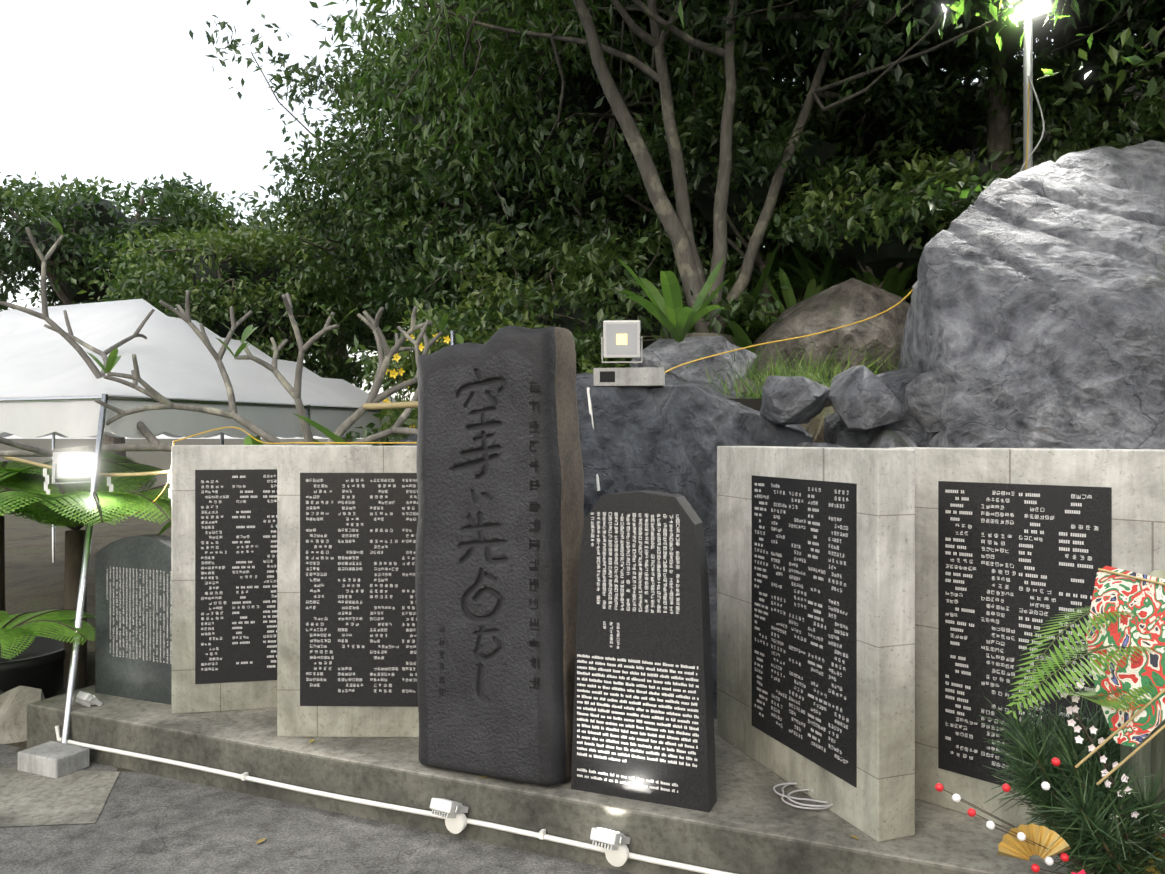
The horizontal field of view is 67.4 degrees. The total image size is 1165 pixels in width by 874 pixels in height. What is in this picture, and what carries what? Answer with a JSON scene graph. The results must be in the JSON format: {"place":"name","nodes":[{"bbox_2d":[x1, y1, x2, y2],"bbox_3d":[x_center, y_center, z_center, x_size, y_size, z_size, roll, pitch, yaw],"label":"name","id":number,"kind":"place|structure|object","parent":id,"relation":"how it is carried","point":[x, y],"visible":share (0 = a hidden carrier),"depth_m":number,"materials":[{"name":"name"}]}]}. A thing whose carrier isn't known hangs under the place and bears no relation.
{"place":"outdoors","nodes":[
{"label":"outdoors","id":0,"kind":"place"},
{"bbox_2d":[0,609,95,659],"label":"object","id":1,"kind":"object","parent":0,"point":[26,624],"visible":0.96,"depth_m":4.83,"materials":[{"name":"green plant"}]},
{"bbox_2d":[0,744,635,873],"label":"asphalt paving","id":2,"kind":"structure","parent":0,"point":[145,823],"depth_m":3.75,"materials":[{"name":"grey asphalt"}]},
{"bbox_2d":[18,741,88,778],"bbox_3d":[-2.780,1.695,4.594,0.300,0.100,0.190,0,0,23],"label":"tent weight block","id":3,"kind":"object","parent":2,"relation":"on","point":[53,759],"depth_m":4.54,"materials":[{"name":"concrete"}]},
{"bbox_2d":[0,766,119,826],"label":"concrete patch","id":4,"kind":"object","parent":2,"relation":"on","point":[75,797],"visible":1,"depth_m":4.23,"materials":[{"name":"stone"}]},
{"bbox_2d":[27,685,1087,873],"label":"monument platform","id":5,"kind":"structure","parent":2,"relation":"on","point":[751,822],"depth_m":3.74,"materials":[{"name":"concrete"}]},
{"bbox_2d":[76,691,102,706],"bbox_3d":[-2.751,1.458,4.861,0.124,0.087,0.101,0,0,32],"label":"spotlight","id":6,"kind":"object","parent":5,"relation":"on","point":[86,699],"depth_m":4.83,"materials":[{"name":"white plastic"}]},
{"bbox_2d":[95,534,171,704],"bbox_3d":[-2.498,1.030,5.026,0.700,0.930,0.122,0,0,22],"label":"stone tablet","id":7,"kind":"object","parent":5,"relation":"on","point":[133,616],"visible":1,"depth_m":4.99,"materials":[{"name":"grey stone"}]},
{"bbox_2d":[172,445,371,713],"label":"name wall","id":8,"kind":"structure","parent":5,"relation":"on","point":[224,577],"depth_m":4.76,"materials":[{"name":"stone"}]},
{"bbox_2d":[277,446,418,737],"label":"name wall","id":9,"kind":"structure","parent":5,"relation":"on","point":[347,519],"depth_m":4.34,"materials":[{"name":"stone"}]},
{"bbox_2d":[174,426,416,443],"bbox_3d":[-1.353,-0.005,4.639,1.787,0.107,0.399,0,0,18],"label":"electrical cable","id":10,"kind":"object","parent":9,"relation":"on","point":[306,442],"visible":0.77,"depth_m":4.44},
{"bbox_2d":[55,725,735,873],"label":"pvc conduit","id":11,"kind":"object","parent":5,"relation":"attached to","point":[663,862],"visible":0.92,"depth_m":3.92,"materials":[{"name":"white plastic"}]},
{"bbox_2d":[241,772,248,780],"bbox_3d":[-1.641,1.650,4.249,0.018,0.030,0.030,0,0,23],"label":"conduit clip","id":12,"kind":"object","parent":11,"relation":"attached to","point":[244,775],"visible":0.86,"depth_m":4.24,"materials":[{"name":"white plastic"}]},
{"bbox_2d":[539,829,545,839],"bbox_3d":[-0.166,1.650,3.629,0.018,0.030,0.030,0,0,23],"label":"conduit clip","id":13,"kind":"object","parent":11,"relation":"attached to","point":[542,832],"visible":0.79,"depth_m":3.62,"materials":[{"name":"white plastic"}]},
{"bbox_2d":[605,844,628,866],"bbox_3d":[0.138,1.654,3.471,0.093,0.092,0.048,0,0,18],"label":"floodlight base","id":14,"kind":"object","parent":11,"relation":"on","point":[618,857],"visible":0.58,"depth_m":3.45,"materials":[{"name":"white plastic"}]},
{"bbox_2d":[590,828,629,849],"bbox_3d":[0.104,1.588,3.467,0.134,0.085,0.117,0,0,30],"label":"floodlight","id":15,"kind":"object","parent":14,"relation":"on","point":[606,838],"depth_m":3.42,"materials":[{"name":"white"}]},
{"bbox_2d":[450,331,455,344],"bbox_3d":[-0.810,0.410,5.562,0.062,2.170,0.032,0,0,1],"label":"metal post","id":16,"kind":"object","parent":5,"relation":"on","point":[453,337],"visible":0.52,"depth_m":5.55,"materials":[{"name":"grey metal"}]},
{"bbox_2d":[445,813,466,833],"bbox_3d":[-0.544,1.654,3.758,0.093,0.092,0.048,0,0,18],"label":"floodlight base","id":17,"kind":"object","parent":5,"relation":"attached to","point":[457,824],"visible":0.67,"depth_m":3.74,"materials":[{"name":"white plastic"}]},
{"bbox_2d":[430,798,468,817],"bbox_3d":[-0.578,1.588,3.753,0.134,0.085,0.117,0,0,30],"label":"floodlight","id":18,"kind":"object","parent":17,"relation":"on","point":[443,807],"depth_m":3.71,"materials":[{"name":"white"}]},
{"bbox_2d":[415,325,583,785],"bbox_3d":[-0.351,0.501,4.012,0.750,1.985,0.461,0,0,23],"label":"monument stone","id":19,"kind":"object","parent":5,"relation":"on","point":[489,712],"visible":0.96,"depth_m":3.79,"materials":[{"name":"stone"}]},
{"bbox_2d":[439,381,540,694],"bbox_3d":[-0.407,0.454,3.784,0.500,1.381,0.001,0,0,23],"label":"engraved inscription","id":20,"kind":"object","parent":19,"relation":"attached to","point":[535,507],"visible":1,"depth_m":3.70,"materials":[{"name":"black stone"}]},
{"bbox_2d":[571,490,716,811],"bbox_3d":[0.251,0.860,3.649,0.602,1.270,0.122,0,0,23],"label":"inscribed stone tablet","id":21,"kind":"object","parent":5,"relation":"on","point":[643,721],"visible":1,"depth_m":3.58,"materials":[{"name":"stone"}]},
{"bbox_2d":[773,782,832,809],"bbox_3d":[0.969,1.471,3.604,0.345,0.031,0.282,0,0,1],"label":"coiled cable","id":22,"kind":"object","parent":5,"relation":"on","point":[789,797],"visible":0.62,"depth_m":3.54,"materials":[{"name":"grey plastic"}]},
{"bbox_2d":[889,447,1164,830],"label":"name wall","id":23,"kind":"structure","parent":5,"relation":"on","point":[1015,548],"depth_m":3.36,"materials":[{"name":"stone"}]},
{"bbox_2d":[256,739,858,843],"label":"fallen leaves","id":24,"kind":"object","parent":2,"relation":"on","point":[261,840],"visible":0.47,"depth_m":3.77,"materials":[{"name":"green"}]},
{"bbox_2d":[978,691,1164,873],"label":"pine foliage","id":25,"kind":"object","parent":2,"relation":"on","point":[1037,750],"visible":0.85,"depth_m":2.50,"materials":[{"name":"green plant"}]},
{"bbox_2d":[996,824,1069,860],"bbox_3d":[1.245,1.119,2.412,0.189,0.098,0.025,0,0,11],"label":"folding fan","id":26,"kind":"object","parent":25,"relation":"attached to","point":[1009,845],"visible":0.94,"depth_m":2.41},
{"bbox_2d":[943,766,1124,873],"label":"decorative twigs","id":27,"kind":"object","parent":25,"relation":"on","point":[1078,863],"visible":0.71,"depth_m":2.42,"materials":[{"name":"brown wood"}]},
{"bbox_2d":[935,757,1068,872],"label":"decorative balls","id":28,"kind":"object","parent":27,"relation":"on","point":[1021,836],"visible":1,"depth_m":2.38,"materials":[{"name":"red plastic"}]},
{"bbox_2d":[1071,869,1085,873],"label":"red kadomatsu flowers","id":29,"kind":"object","parent":25,"relation":"on","point":[1082,872],"visible":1,"depth_m":2.36,"materials":[{"name":"red"}]},
{"bbox_2d":[1005,608,1157,718],"bbox_3d":[1.596,0.570,2.386,0.888,0.414,0.299,0,0,1],"label":"fern frond","id":30,"kind":"object","parent":25,"relation":"attached to","point":[1091,694],"visible":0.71,"depth_m":2.37,"materials":[{"name":"green plant"}]},
{"bbox_2d":[1058,680,1138,839],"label":"white blossoms","id":31,"kind":"object","parent":25,"relation":"attached to","point":[1078,728],"visible":0.88,"depth_m":2.40,"materials":[{"name":"white plant"}]},
{"bbox_2d":[1086,566,1164,747],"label":"patterned fabric","id":32,"kind":"object","parent":25,"relation":"attached to","point":[1113,592],"visible":0.86,"depth_m":2.40,"materials":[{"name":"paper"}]},
{"bbox_2d":[1075,688,1164,767],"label":"bamboo stick","id":33,"kind":"object","parent":32,"relation":"attached to","point":[1118,729],"visible":1,"depth_m":2.37,"materials":[{"name":"beige wood"}]},
{"bbox_2d":[1096,724,1164,784],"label":"bamboo stick","id":34,"kind":"object","parent":32,"relation":"attached to","point":[1130,755],"visible":1,"depth_m":2.36,"materials":[{"name":"beige wood"}]},
{"bbox_2d":[1098,568,1164,585],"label":"bamboo stick","id":35,"kind":"object","parent":32,"relation":"attached to","point":[1129,576],"visible":1,"depth_m":2.42,"materials":[{"name":"beige wood"}]},
{"bbox_2d":[1120,832,1164,873],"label":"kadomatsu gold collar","id":36,"kind":"object","parent":25,"relation":"on","point":[1157,853],"depth_m":2.50,"materials":[{"name":"gold metal"}]},
{"bbox_2d":[0,0,1052,438],"label":"sky","id":37,"kind":"structure","parent":0,"point":[114,90],"materials":[{"name":"white"}]},
{"bbox_2d":[0,42,1164,771],"bbox_3d":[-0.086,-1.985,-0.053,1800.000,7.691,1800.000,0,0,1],"label":"ground sheet","id":38,"kind":"object","parent":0,"point":[34,578],"visible":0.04,"depth_m":11.28,"materials":[{"name":"soil"}]},
{"bbox_2d":[0,686,44,743],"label":"rock","id":39,"kind":"object","parent":38,"relation":"on","point":[15,702],"visible":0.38,"depth_m":5.07,"materials":[{"name":"beige stone"}]},
{"bbox_2d":[0,636,64,698],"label":"plant pot","id":40,"kind":"object","parent":38,"relation":"on","point":[38,662],"visible":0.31,"depth_m":5.42,"materials":[{"name":"grey plastic"}]},
{"bbox_2d":[0,471,171,688],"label":"tree fern","id":41,"kind":"object","parent":38,"relation":"on","point":[66,507],"visible":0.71,"depth_m":5.42,"materials":[{"name":"green plant"}]},
{"bbox_2d":[4,457,169,476],"bbox_3d":[-2.885,0.157,5.248,1.426,0.164,0.170,0,0,20],"label":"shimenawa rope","id":42,"kind":"object","parent":41,"relation":"on","point":[100,474],"visible":0.46,"depth_m":5.27,"materials":[{"name":"beige fabric"}]},
{"bbox_2d":[43,468,171,506],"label":"shide paper streamers","id":43,"kind":"object","parent":42,"relation":"hanging from","point":[46,483],"visible":0.44,"depth_m":5.28,"materials":[{"name":"white paper"}]},
{"bbox_2d":[122,441,174,515],"bbox_3d":[-2.871,0.263,5.437,1.810,0.481,0.100,0,0,43],"label":"cable","id":44,"kind":"object","parent":41,"relation":"on","point":[163,489],"visible":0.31,"depth_m":4.98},
{"bbox_2d":[0,452,171,627],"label":"tree fern","id":45,"kind":"object","parent":38,"relation":"on","point":[12,471],"visible":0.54,"depth_m":6.32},
{"bbox_2d":[9,195,189,302],"bbox_3d":[-11.014,-4.261,20.513,3.684,2.511,3.561,0,0,1],"label":"tree","id":46,"kind":"object","parent":38,"relation":"on","point":[106,220],"visible":0.17,"depth_m":19.33,"materials":[{"name":"green plant"}]},
{"bbox_2d":[0,171,252,492],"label":"tree","id":47,"kind":"object","parent":38,"relation":"on","point":[173,196],"visible":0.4,"depth_m":18.49,"materials":[{"name":"green plant"}]},
{"bbox_2d":[0,394,402,743],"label":"tent frame","id":48,"kind":"object","parent":38,"relation":"on","point":[105,398],"visible":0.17,"depth_m":5.17,"materials":[{"name":"white metal"}]},
{"bbox_2d":[52,452,94,483],"bbox_3d":[-2.973,0.178,5.106,0.096,0.182,0.244,0,0,29],"label":"floodlight","id":49,"kind":"object","parent":48,"relation":"attached to","point":[66,465],"visible":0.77,"depth_m":5.05,"materials":[{"name":"grey"}]},
{"bbox_2d":[0,299,409,437],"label":"canopy tent","id":50,"kind":"object","parent":48,"relation":"on","point":[175,358],"visible":0.73,"depth_m":6.51,"materials":[{"name":"white fabric"}]},
{"bbox_2d":[0,213,463,456],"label":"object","id":51,"kind":"object","parent":38,"relation":"on","point":[111,360],"visible":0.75,"depth_m":5.48,"materials":[{"name":"grey plant"}]},
{"bbox_2d":[71,186,407,439],"bbox_3d":[-4.691,-0.906,12.420,4.937,5.334,4.197,0,0,1],"label":"tree","id":52,"kind":"object","parent":38,"relation":"on","point":[156,282],"visible":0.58,"depth_m":11.55,"materials":[{"name":"green plant"}]},
{"bbox_2d":[159,413,349,534],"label":"broad leaf plants","id":53,"kind":"object","parent":38,"relation":"on","point":[250,440],"visible":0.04,"depth_m":5.28,"materials":[{"name":"green plant"}]},
{"bbox_2d":[190,249,326,361],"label":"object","id":54,"kind":"object","parent":38,"relation":"on","point":[223,331],"visible":0.12,"depth_m":11.91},
{"bbox_2d":[163,193,415,441],"bbox_3d":[-6.067,-2.300,22.420,8.455,8.205,7.617,0,0,1],"label":"tree","id":55,"kind":"object","parent":38,"relation":"on","point":[239,222],"depth_m":20.78,"materials":[{"name":"green plant"}]},
{"bbox_2d":[324,253,398,350],"bbox_3d":[-6.059,-3.539,22.462,3.519,2.644,3.582,0,0,1],"label":"tree","id":56,"kind":"object","parent":38,"relation":"on","point":[354,316],"depth_m":22.03,"materials":[{"name":"green plant"}]},
{"bbox_2d":[383,333,450,441],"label":"yellow flowers","id":57,"kind":"object","parent":38,"relation":"on","point":[393,373],"visible":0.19,"depth_m":5.92,"materials":[{"name":"yellow plant"}]},
{"bbox_2d":[344,262,631,445],"bbox_3d":[-0.808,-0.150,7.710,2.866,2.929,3.393,0,0,1],"label":"slope shrub","id":58,"kind":"object","parent":38,"relation":"on","point":[584,346],"visible":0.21,"depth_m":7.20,"materials":[{"name":"green plant"}]},
{"bbox_2d":[392,340,629,435],"bbox_3d":[-0.382,0.057,6.623,1.891,1.522,2.092,0,0,1],"label":"slope shrub","id":59,"kind":"object","parent":38,"relation":"on","point":[409,421],"visible":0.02,"depth_m":6.21,"materials":[{"name":"green plant"}]},
{"bbox_2d":[189,0,928,357],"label":"hill tree","id":60,"kind":"object","parent":38,"relation":"on","point":[377,174],"visible":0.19,"depth_m":9.21,"materials":[{"name":"green plant"}]},
{"bbox_2d":[238,0,899,327],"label":"tree","id":61,"kind":"object","parent":38,"relation":"on","point":[324,215],"visible":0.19,"depth_m":9.64,"materials":[{"name":"green plant"}]},
{"bbox_2d":[395,62,510,280],"bbox_3d":[-0.606,-3.553,12.396,4.664,3.610,3.433,0,0,1],"label":"tree foliage","id":62,"kind":"object","parent":61,"relation":"attached to","point":[414,121],"depth_m":11.08,"materials":[{"name":"green"}]},
{"bbox_2d":[435,41,711,328],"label":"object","id":63,"kind":"object","parent":38,"relation":"on","point":[600,133],"visible":0.17,"depth_m":9.78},
{"bbox_2d":[409,209,790,351],"bbox_3d":[0.145,-0.875,7.996,3.434,2.531,3.245,0,0,1],"label":"slope shrub","id":64,"kind":"object","parent":38,"relation":"on","point":[588,265],"visible":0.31,"depth_m":7.39,"materials":[{"name":"green plant"}]},
{"bbox_2d":[392,373,812,718],"bbox_3d":[-0.090,0.637,5.457,2.999,2.143,1.685,0,0,1],"label":"boulder","id":65,"kind":"object","parent":38,"relation":"on","point":[671,434],"visible":0.08,"depth_m":4.84,"materials":[{"name":"grey stone"}]},
{"bbox_2d":[363,401,417,409],"bbox_3d":[-0.832,-0.200,5.213,1.021,0.070,0.040,0,0,12],"label":"bamboo rail","id":66,"kind":"object","parent":65,"relation":"on","point":[390,405],"visible":0.24,"depth_m":5.27,"materials":[{"name":"brown wood"}]},
{"bbox_2d":[587,387,599,490],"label":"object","id":67,"kind":"object","parent":65,"relation":"attached to","point":[591,414],"visible":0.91,"depth_m":4.86,"materials":[{"name":"white plastic"}]},
{"bbox_2d":[594,367,664,386],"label":"concrete block on rock","id":68,"kind":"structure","parent":65,"relation":"on","point":[650,376],"depth_m":4.85,"materials":[{"name":"grey concrete"}]},
{"bbox_2d":[601,320,641,362],"bbox_3d":[0.226,-0.547,5.005,0.236,0.244,0.125,0,0,1],"label":"floodlight on rock","id":69,"kind":"object","parent":68,"relation":"on","point":[620,338],"visible":1,"depth_m":4.96,"materials":[{"name":"grey"}]},
{"bbox_2d":[760,376,830,424],"bbox_3d":[1.200,-0.208,4.959,0.387,0.277,0.436,0,0,1],"label":"rubble stone","id":70,"kind":"object","parent":65,"relation":"on","point":[794,400],"visible":0.94,"depth_m":4.79,"materials":[{"name":"grey stone"}]},
{"bbox_2d":[796,442,846,447],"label":"rubble stone","id":71,"kind":"object","parent":65,"relation":"on","point":[806,444],"visible":0.06,"depth_m":4.87,"materials":[{"name":"grey stone"}]},
{"bbox_2d":[665,83,1028,372],"bbox_3d":[1.716,-1.403,5.752,3.020,2.205,0.513,0,0,-18],"label":"electrical cable","id":72,"kind":"object","parent":65,"relation":"on","point":[864,319],"visible":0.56,"depth_m":5.80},
{"bbox_2d":[827,365,908,429],"bbox_3d":[1.597,-0.222,4.959,0.432,0.368,0.461,0,0,1],"label":"rubble stone","id":73,"kind":"object","parent":65,"relation":"on","point":[861,397],"visible":1,"depth_m":4.79,"materials":[{"name":"grey stone"}]},
{"bbox_2d":[869,430,916,447],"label":"rubble stone","id":74,"kind":"object","parent":65,"relation":"on","point":[887,439],"visible":0.31,"depth_m":4.81,"materials":[{"name":"grey stone"}]},
{"bbox_2d":[904,369,944,432],"bbox_3d":[2.009,-0.210,4.973,0.396,0.373,0.410,0,0,1],"label":"rubble stone","id":75,"kind":"object","parent":65,"relation":"on","point":[924,395],"visible":0.33,"depth_m":4.82,"materials":[{"name":"grey stone"}]},
{"bbox_2d":[926,432,940,447],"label":"rubble stone","id":76,"kind":"object","parent":65,"relation":"on","point":[932,442],"visible":0.06,"depth_m":4.88,"materials":[{"name":"grey stone"}]},
{"bbox_2d":[537,272,671,372],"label":"shrub","id":77,"kind":"object","parent":38,"relation":"on","point":[565,322],"visible":0.17,"depth_m":7.87,"materials":[{"name":"green plant"}]},
{"bbox_2d":[630,336,757,389],"bbox_3d":[0.781,-0.425,6.156,0.900,0.540,0.866,0,0,1],"label":"boulder","id":78,"kind":"object","parent":38,"relation":"on","point":[670,353],"visible":0.52,"depth_m":5.84,"materials":[{"name":"grey stone"}]},
{"bbox_2d":[322,0,1139,344],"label":"tree","id":79,"kind":"object","parent":38,"relation":"on","point":[678,226],"visible":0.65,"depth_m":7.17,"materials":[{"name":"green plant"}]},
{"bbox_2d":[736,378,761,392],"bbox_3d":[1.657,-0.350,6.144,2.695,0.169,0.501,0,0,-5],"label":"terrace ledge cap","id":80,"kind":"object","parent":38,"relation":"on","point":[744,385],"visible":0.02,"depth_m":5.85,"materials":[{"name":"stone"}]},
{"bbox_2d":[686,124,838,242],"bbox_3d":[1.642,-2.329,8.095,1.404,0.995,1.113,0,0,1],"label":"shrub","id":81,"kind":"object","parent":38,"relation":"on","point":[704,203],"visible":0.25,"depth_m":7.76,"materials":[{"name":"green plant"}]},
{"bbox_2d":[625,233,932,398],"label":"grass tufts","id":82,"kind":"object","parent":38,"relation":"on","point":[779,370],"visible":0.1,"depth_m":5.73,"materials":[{"name":"green plant"}]},
{"bbox_2d":[726,398,831,410],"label":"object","id":83,"kind":"object","parent":38,"relation":"on","point":[755,404],"depth_m":5.35,"materials":[{"name":"black stone"}]},
{"bbox_2d":[593,30,972,313],"bbox_3d":[1.817,-2.214,8.117,3.462,2.497,2.810,0,0,1],"label":"slope shrub","id":84,"kind":"object","parent":38,"relation":"on","point":[691,130],"visible":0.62,"depth_m":7.48,"materials":[{"name":"green plant"}]},
{"bbox_2d":[586,173,983,367],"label":"rock ferns and gingers","id":85,"kind":"object","parent":38,"relation":"on","point":[673,316],"visible":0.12,"depth_m":7.05,"materials":[{"name":"green plant"}]},
{"bbox_2d":[528,0,1050,228],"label":"hill tree","id":86,"kind":"object","parent":38,"relation":"on","point":[638,17],"depth_m":10.03,"materials":[{"name":"green plant"}]},
{"bbox_2d":[694,252,921,334],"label":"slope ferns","id":87,"kind":"object","parent":38,"relation":"on","point":[795,279],"visible":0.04,"depth_m":8.05,"materials":[{"name":"green plant"}]},
{"bbox_2d":[753,278,909,382],"bbox_3d":[2.027,-0.749,6.754,1.692,0.846,1.166,0,0,1],"label":"boulder","id":88,"kind":"object","parent":38,"relation":"on","point":[850,301],"visible":0.56,"depth_m":6.26,"materials":[{"name":"stone"}]},
{"bbox_2d":[617,0,1164,179],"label":"overhanging tree","id":89,"kind":"object","parent":38,"relation":"on","point":[997,140],"visible":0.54,"depth_m":7.10,"materials":[{"name":"green plant"}]},
{"bbox_2d":[732,0,1109,184],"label":"foliage","id":90,"kind":"object","parent":38,"relation":"on","point":[938,83],"visible":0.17,"depth_m":7.45,"materials":[{"name":"green plant"}]},
{"bbox_2d":[898,140,1164,449],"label":"boulder","id":91,"kind":"object","parent":38,"relation":"on","point":[1035,317],"visible":0.85,"depth_m":4.77,"materials":[{"name":"grey stone"}]},
{"bbox_2d":[1023,20,1032,169],"bbox_3d":[3.169,-1.905,6.214,0.057,2.100,0.060,0,0,1],"label":"light pole","id":92,"kind":"object","parent":91,"relation":"on","point":[1028,49],"visible":0.51,"depth_m":6.19,"materials":[{"name":"grey metal"}]},
{"bbox_2d":[1020,76,1044,171],"bbox_3d":[3.163,-2.104,6.159,0.161,0.905,0.062,0,0,1],"label":"cable grey on pole","id":93,"kind":"object","parent":92,"relation":"attached to","point":[1034,91],"visible":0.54,"depth_m":6.14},
{"bbox_2d":[912,0,1164,145],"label":"tree","id":94,"kind":"object","parent":38,"relation":"on","point":[1154,88],"visible":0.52,"depth_m":6.84,"materials":[{"name":"green plant"}]},
{"bbox_2d":[928,50,1164,233],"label":"slope shrub","id":95,"kind":"object","parent":38,"relation":"on","point":[1056,146],"visible":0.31,"depth_m":6.71,"materials":[{"name":"green plant"}]},
{"bbox_2d":[1054,12,1119,148],"bbox_3d":[3.993,-5.907,8.091,10.981,9.195,9.944,0,0,1],"label":"hill tree","id":96,"kind":"object","parent":38,"relation":"on","point":[1074,32],"depth_m":7.84,"materials":[{"name":"green plant"}]},
{"bbox_2d":[717,446,914,841],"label":"name wall","id":97,"kind":"structure","parent":0,"point":[816,620],"depth_m":3.53,"materials":[{"name":"stone"}]},
{"bbox_2d":[827,188,928,278],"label":"shrub","id":98,"kind":"object","parent":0,"point":[885,258],"visible":0.46,"depth_m":7.11,"materials":[{"name":"green plant"}]},
{"bbox_2d":[728,146,1033,288],"bbox_3d":[2.499,-1.607,7.150,2.428,1.620,2.555,0,0,1],"label":"slope shrub","id":99,"kind":"object","parent":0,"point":[918,203],"visible":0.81,"depth_m":6.76,"materials":[{"name":"green plant"}]},
{"bbox_2d":[824,367,937,447],"bbox_3d":[2.067,0.634,5.421,1.556,2.143,1.240,0,0,1],"label":"rock","id":100,"kind":"object","parent":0,"point":[895,382],"visible":0.06,"depth_m":4.97,"materials":[{"name":"grey stone"}]},
{"bbox_2d":[1006,0,1054,27],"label":"floodlight","id":101,"kind":"object","parent":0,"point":[1047,4],"visible":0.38,"depth_m":6.15,"materials":[{"name":"grey"}]},
{"bbox_2d":[1120,569,1164,833],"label":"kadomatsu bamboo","id":102,"kind":"object","parent":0,"point":[1150,754],"visible":0.12,"depth_m":2.60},
{"bbox_2d":[1127,817,1164,835],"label":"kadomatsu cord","id":103,"kind":"object","parent":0,"point":[1154,827],"depth_m":2.50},
{"bbox_2d":[1155,0,1164,38],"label":"tree foliage","id":104,"kind":"object","parent":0,"point":[1159,27],"depth_m":7.13,"materials":[{"name":"green plant"}]}
]}

